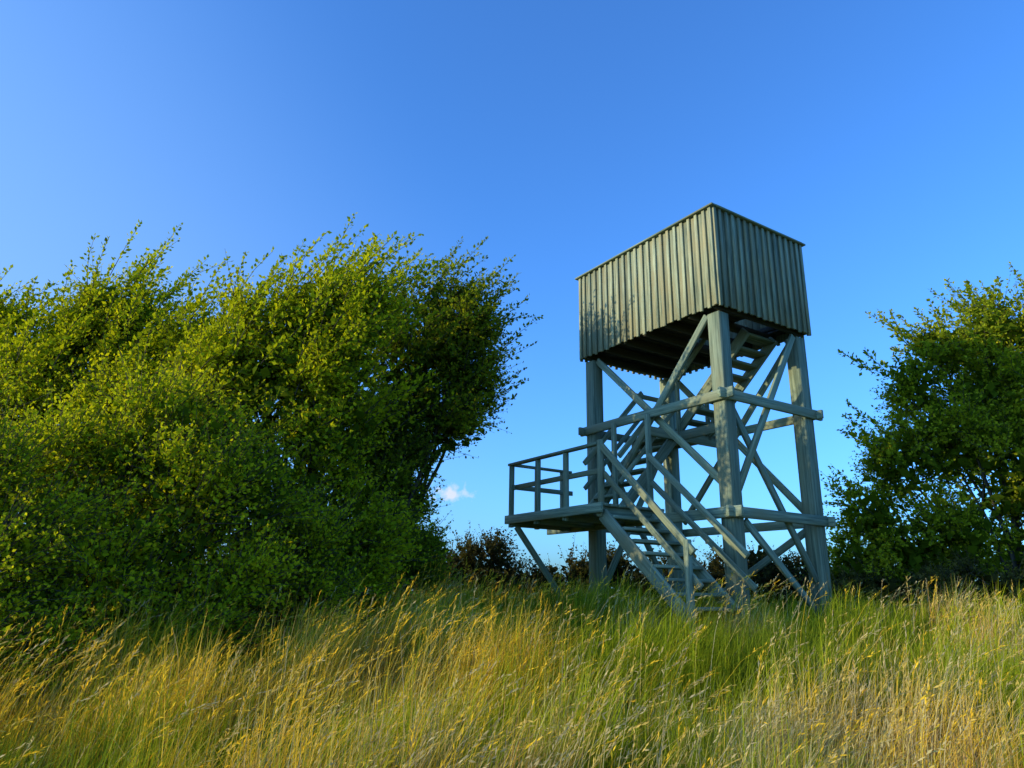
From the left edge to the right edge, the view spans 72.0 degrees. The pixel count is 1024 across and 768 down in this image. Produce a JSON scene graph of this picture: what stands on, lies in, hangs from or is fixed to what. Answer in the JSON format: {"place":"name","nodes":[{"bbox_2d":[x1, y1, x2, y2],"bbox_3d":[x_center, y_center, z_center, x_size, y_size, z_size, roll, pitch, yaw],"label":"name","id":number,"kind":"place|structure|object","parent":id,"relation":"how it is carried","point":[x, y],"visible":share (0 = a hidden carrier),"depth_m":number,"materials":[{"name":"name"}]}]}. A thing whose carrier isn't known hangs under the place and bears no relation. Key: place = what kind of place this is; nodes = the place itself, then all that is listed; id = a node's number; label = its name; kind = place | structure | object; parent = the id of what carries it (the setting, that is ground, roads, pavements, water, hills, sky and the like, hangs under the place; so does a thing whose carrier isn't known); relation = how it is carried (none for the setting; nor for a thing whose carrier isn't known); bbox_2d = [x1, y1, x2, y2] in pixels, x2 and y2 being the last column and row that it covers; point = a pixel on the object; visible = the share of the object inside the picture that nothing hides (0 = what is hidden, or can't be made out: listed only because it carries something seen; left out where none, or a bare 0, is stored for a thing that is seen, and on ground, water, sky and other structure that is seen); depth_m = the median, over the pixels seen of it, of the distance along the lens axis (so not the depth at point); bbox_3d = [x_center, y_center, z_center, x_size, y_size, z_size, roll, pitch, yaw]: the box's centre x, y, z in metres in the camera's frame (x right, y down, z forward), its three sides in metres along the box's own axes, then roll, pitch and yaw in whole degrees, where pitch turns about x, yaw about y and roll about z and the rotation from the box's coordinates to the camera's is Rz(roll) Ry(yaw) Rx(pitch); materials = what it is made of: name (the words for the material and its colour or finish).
{"place":"outdoors","nodes":[
{"label":"outdoors","id":0,"kind":"place"},
{"bbox_2d":[0,553,1023,767],"bbox_3d":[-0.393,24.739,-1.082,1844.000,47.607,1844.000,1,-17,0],"label":"ground","id":1,"kind":"structure","parent":0,"point":[503,713],"depth_m":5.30,"materials":[{"name":"green plant"}]},
{"bbox_2d":[0,363,140,715],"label":"hawthorn bush","id":2,"kind":"object","parent":1,"relation":"on","point":[38,592],"visible":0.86,"depth_m":5.51,"materials":[{"name":"green plant"}]},
{"bbox_2d":[0,219,246,548],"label":"hornbeam tree","id":3,"kind":"object","parent":1,"relation":"on","point":[91,327],"visible":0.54,"depth_m":9.53,"materials":[{"name":"green plant"}]},
{"bbox_2d":[0,329,400,675],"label":"hawthorn bush","id":4,"kind":"object","parent":1,"relation":"on","point":[205,465],"visible":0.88,"depth_m":6.76,"materials":[{"name":"green plant"}]},
{"bbox_2d":[83,212,467,643],"bbox_3d":[-2.841,0.402,8.803,4.447,6.015,3.390,1,-17,0],"label":"hornbeam tree","id":5,"kind":"object","parent":1,"relation":"on","point":[315,347],"visible":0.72,"depth_m":8.65,"materials":[{"name":"green plant"}]},
{"bbox_2d":[278,236,543,603],"bbox_3d":[-1.631,0.688,10.818,3.591,6.593,3.315,-9,-19,30],"label":"hornbeam tree","id":6,"kind":"object","parent":1,"relation":"on","point":[457,338],"visible":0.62,"depth_m":10.71,"materials":[{"name":"green plant"}]},
{"bbox_2d":[505,202,835,630],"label":"observation tower","id":7,"kind":"structure","parent":1,"relation":"on","point":[718,289],"depth_m":10.47,"materials":[{"name":"grey wood"}]},
{"bbox_2d":[408,522,1008,608],"bbox_3d":[3.064,3.742,13.097,12.562,2.603,2.910,1,-17,0],"label":"bramble hedge","id":8,"kind":"object","parent":1,"relation":"on","point":[496,561],"visible":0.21,"depth_m":12.91,"materials":[{"name":"green plant"}]},
{"bbox_2d":[786,546,1023,612],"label":"bramble hedge","id":9,"kind":"object","parent":1,"relation":"on","point":[971,564],"visible":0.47,"depth_m":10.83,"materials":[{"name":"green plant"}]},
{"bbox_2d":[797,261,1023,608],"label":"hawthorn tree","id":10,"kind":"object","parent":1,"relation":"on","point":[975,426],"visible":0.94,"depth_m":11.93,"materials":[{"name":"green plant"}]},
{"bbox_2d":[0,0,1023,591],"label":"sky","id":11,"kind":"structure","parent":0,"point":[883,138],"materials":[{"name":"blue"}]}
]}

